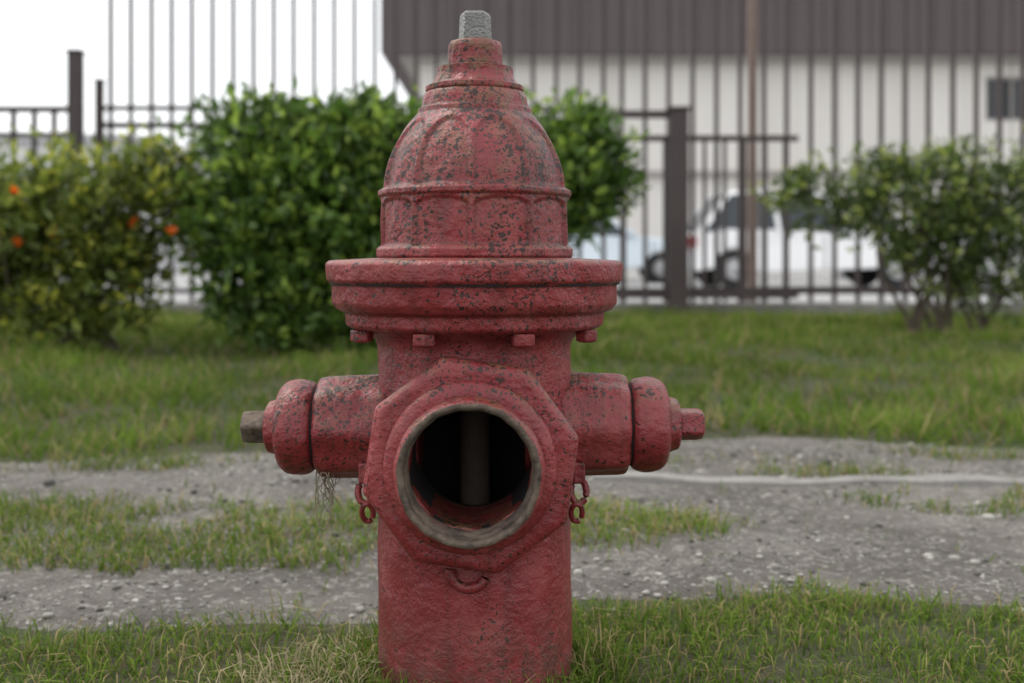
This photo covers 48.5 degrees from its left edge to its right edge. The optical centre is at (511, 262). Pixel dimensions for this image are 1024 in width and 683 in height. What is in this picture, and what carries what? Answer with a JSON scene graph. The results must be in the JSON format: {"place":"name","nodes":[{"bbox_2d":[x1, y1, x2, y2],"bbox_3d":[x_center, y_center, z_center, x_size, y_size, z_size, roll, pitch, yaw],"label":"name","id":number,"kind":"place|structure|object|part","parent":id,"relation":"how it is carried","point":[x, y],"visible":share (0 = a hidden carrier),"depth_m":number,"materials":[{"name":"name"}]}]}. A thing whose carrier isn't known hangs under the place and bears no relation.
{"place":"outdoors","nodes":[
{"label":"outdoors","id":0,"kind":"place"},
{"bbox_2d":[0,133,206,164],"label":"roof","id":1,"kind":"structure","parent":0,"point":[88,136],"depth_m":45.50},
{"bbox_2d":[0,0,407,150],"label":"sky","id":2,"kind":"structure","parent":0,"point":[35,35],"materials":[{"name":"white"}]},
{"bbox_2d":[0,437,1023,632],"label":"gravel path","id":3,"kind":"structure","parent":0,"point":[982,542],"depth_m":1.68,"materials":[{"name":"grey gravel"}]},
{"bbox_2d":[592,471,1023,486],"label":"concrete edging","id":4,"kind":"object","parent":3,"relation":"on","point":[944,480],"visible":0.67,"depth_m":2.13,"materials":[{"name":"grey concrete"}]},
{"bbox_2d":[0,315,1023,682],"bbox_3d":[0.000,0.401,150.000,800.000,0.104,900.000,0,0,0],"label":"ground","id":5,"kind":"structure","parent":0,"point":[216,447],"depth_m":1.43,"materials":[{"name":"green plant"}]},
{"bbox_2d":[0,49,85,309],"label":"metal fence","id":6,"kind":"object","parent":5,"relation":"on","point":[73,109],"visible":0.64,"depth_m":8.96,"materials":[{"name":"grey metal"}]},
{"bbox_2d":[0,121,212,355],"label":"flowering shrub","id":7,"kind":"object","parent":5,"relation":"on","point":[44,211],"visible":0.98,"depth_m":4.60,"materials":[{"name":"green plant"}]},
{"bbox_2d":[184,143,228,268],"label":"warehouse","id":8,"kind":"structure","parent":5,"relation":"on","point":[187,144],"depth_m":57.99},
{"bbox_2d":[154,75,651,354],"bbox_3d":[-0.430,-0.158,4.793,2.060,1.228,1.051,0,0,0],"label":"hedge","id":9,"kind":"object","parent":5,"relation":"on","point":[285,212],"visible":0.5,"depth_m":4.55,"materials":[{"name":"green plant"}]},
{"bbox_2d":[240,11,704,682],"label":"fire hydrant","id":10,"kind":"object","parent":5,"relation":"on","point":[472,433],"visible":0.99,"depth_m":1.06,"materials":[{"name":"red metal"}]},
{"bbox_2d":[0,301,1023,461],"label":"grass bank","id":11,"kind":"structure","parent":5,"relation":"on","point":[59,357],"depth_m":3.81,"materials":[{"name":"green plant"}]},
{"bbox_2d":[5,302,1023,315],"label":"fence plinth","id":12,"kind":"structure","parent":5,"relation":"on","point":[824,307],"depth_m":9.20,"materials":[{"name":"concrete"}]},
{"bbox_2d":[94,0,458,302],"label":"metal fence","id":13,"kind":"object","parent":12,"relation":"on","point":[110,124],"visible":0.35,"depth_m":9.29,"materials":[{"name":"black metal"}]},
{"bbox_2d":[485,0,609,259],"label":"metal fence","id":14,"kind":"object","parent":12,"relation":"on","point":[579,66],"visible":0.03,"depth_m":9.28,"materials":[{"name":"black metal"}]},
{"bbox_2d":[617,0,1023,302],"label":"metal fence","id":15,"kind":"object","parent":12,"relation":"on","point":[858,290],"visible":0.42,"depth_m":9.28,"materials":[{"name":"black metal"}]},
{"bbox_2d":[610,106,797,314],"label":"metal gate","id":16,"kind":"structure","parent":5,"relation":"on","point":[676,140],"depth_m":9.05,"materials":[{"name":"black metal"}]},
{"bbox_2d":[747,0,757,301],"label":"utility pole","id":17,"kind":"object","parent":5,"relation":"on","point":[752,153],"visible":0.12,"depth_m":9.71,"materials":[{"name":"paint"}]},
{"bbox_2d":[746,125,1023,334],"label":"shrub","id":18,"kind":"object","parent":5,"relation":"on","point":[955,211],"visible":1,"depth_m":6.21,"materials":[{"name":"green plant"}]},
{"bbox_2d":[0,435,1023,602],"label":"verge grass","id":19,"kind":"structure","parent":0,"point":[53,510],"depth_m":1.72,"materials":[{"name":"green plant"}]},
{"bbox_2d":[8,272,1019,301],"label":"parking lot","id":20,"kind":"structure","parent":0,"point":[180,281],"depth_m":19.20,"materials":[{"name":"grey asphalt"}]},
{"bbox_2d":[0,142,196,272],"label":"walls","id":21,"kind":"structure","parent":20,"relation":"on","point":[23,146],"depth_m":46.00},
{"bbox_2d":[19,167,44,181],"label":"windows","id":22,"kind":"structure","parent":21,"relation":"attached to","point":[20,174],"depth_m":45.96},
{"bbox_2d":[568,216,662,283],"bbox_3d":[1.744,-0.331,23.500,4.208,1.503,1.940,0,0,0],"label":"parked car","id":23,"kind":"object","parent":20,"relation":"on","point":[634,250],"visible":0.29,"depth_m":22.68,"materials":[{"name":"white paint"}]},
{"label":"windows","id":24,"kind":"part","parent":23,"relation":"part of","materials":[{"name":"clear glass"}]},
{"bbox_2d":[420,62,1019,277],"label":"front wall","id":25,"kind":"structure","parent":20,"relation":"on","point":[728,96],"depth_m":31.00,"materials":[{"name":"white metal"}]},
{"bbox_2d":[635,170,1015,175],"bbox_3d":[15.725,-2.431,30.904,36.550,0.143,0.167,0,0,0],"label":"ledge","id":26,"kind":"object","parent":25,"relation":"attached to","point":[699,173],"depth_m":30.82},
{"bbox_2d":[839,194,889,277],"bbox_3d":[9.600,-0.720,30.953,1.400,2.300,0.067,0,0,0],"label":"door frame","id":27,"kind":"object","parent":25,"relation":"attached to","point":[840,273],"visible":0.05,"depth_m":30.92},
{"bbox_2d":[843,198,886,277],"bbox_3d":[9.600,-0.670,30.968,1.200,2.200,0.037,0,0,0],"label":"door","id":28,"kind":"structure","parent":27,"relation":"in","point":[844,274],"depth_m":30.95,"materials":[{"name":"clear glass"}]},
{"bbox_2d":[839,62,1011,195],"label":"wall joints","id":29,"kind":"object","parent":25,"relation":"attached to","point":[839,114],"depth_m":30.99,"materials":[{"name":"grey metal"}]},
{"bbox_2d":[985,77,1019,120],"bbox_3d":[13.950,-4.469,31.100,2.100,1.216,0.080,0,0,0],"label":"window frame","id":30,"kind":"object","parent":25,"relation":"attached to","point":[1003,78],"visible":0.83,"depth_m":31.06,"materials":[{"name":"white metal"}]},
{"bbox_2d":[987,80,1019,118],"bbox_3d":[13.950,-4.469,31.165,2.100,1.216,0.030,0,0,0],"label":"window glass","id":31,"kind":"object","parent":30,"relation":"in","point":[991,99],"visible":0.56,"depth_m":31.15,"materials":[{"name":"grey glass"}]},
{"bbox_2d":[689,191,943,287],"bbox_3d":[4.994,-0.391,19.600,4.408,1.623,1.940,0,0,-4],"label":"parked car","id":32,"kind":"object","parent":20,"relation":"on","point":[798,254],"visible":0.44,"depth_m":18.79,"materials":[{"name":"white paint"}]},
{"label":"windows","id":33,"kind":"part","parent":32,"relation":"part of","materials":[{"name":"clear glass"}]},
{"bbox_2d":[933,203,1019,286],"bbox_3d":[9.594,-0.321,20.400,4.308,1.483,1.940,0,0,3],"label":"parked car","id":34,"kind":"object","parent":20,"relation":"on","point":[989,264],"visible":0.03,"depth_m":19.65,"materials":[{"name":"white paint"}]},
{"bbox_3d":[15.750,-2.520,39.150,36.500,5.901,15.699,0,0,0],"label":"side wall","id":35,"kind":"object","parent":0,"visible":0},
{"bbox_2d":[400,54,1019,93],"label":"soffit beam","id":36,"kind":"structure","parent":35,"relation":"on","point":[407,60],"depth_m":30.50,"materials":[{"name":"grey metal"}]},
{"bbox_2d":[381,0,1019,102],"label":"fascia","id":37,"kind":"structure","parent":36,"relation":"on","point":[404,79],"depth_m":30.30,"materials":[{"name":"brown metal"}]},
{"bbox_2d":[382,0,1015,51],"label":"fascia ribs","id":38,"kind":"object","parent":37,"relation":"attached to","point":[746,25],"visible":0.65,"depth_m":30.26,"materials":[{"name":"grey metal"}]}
]}

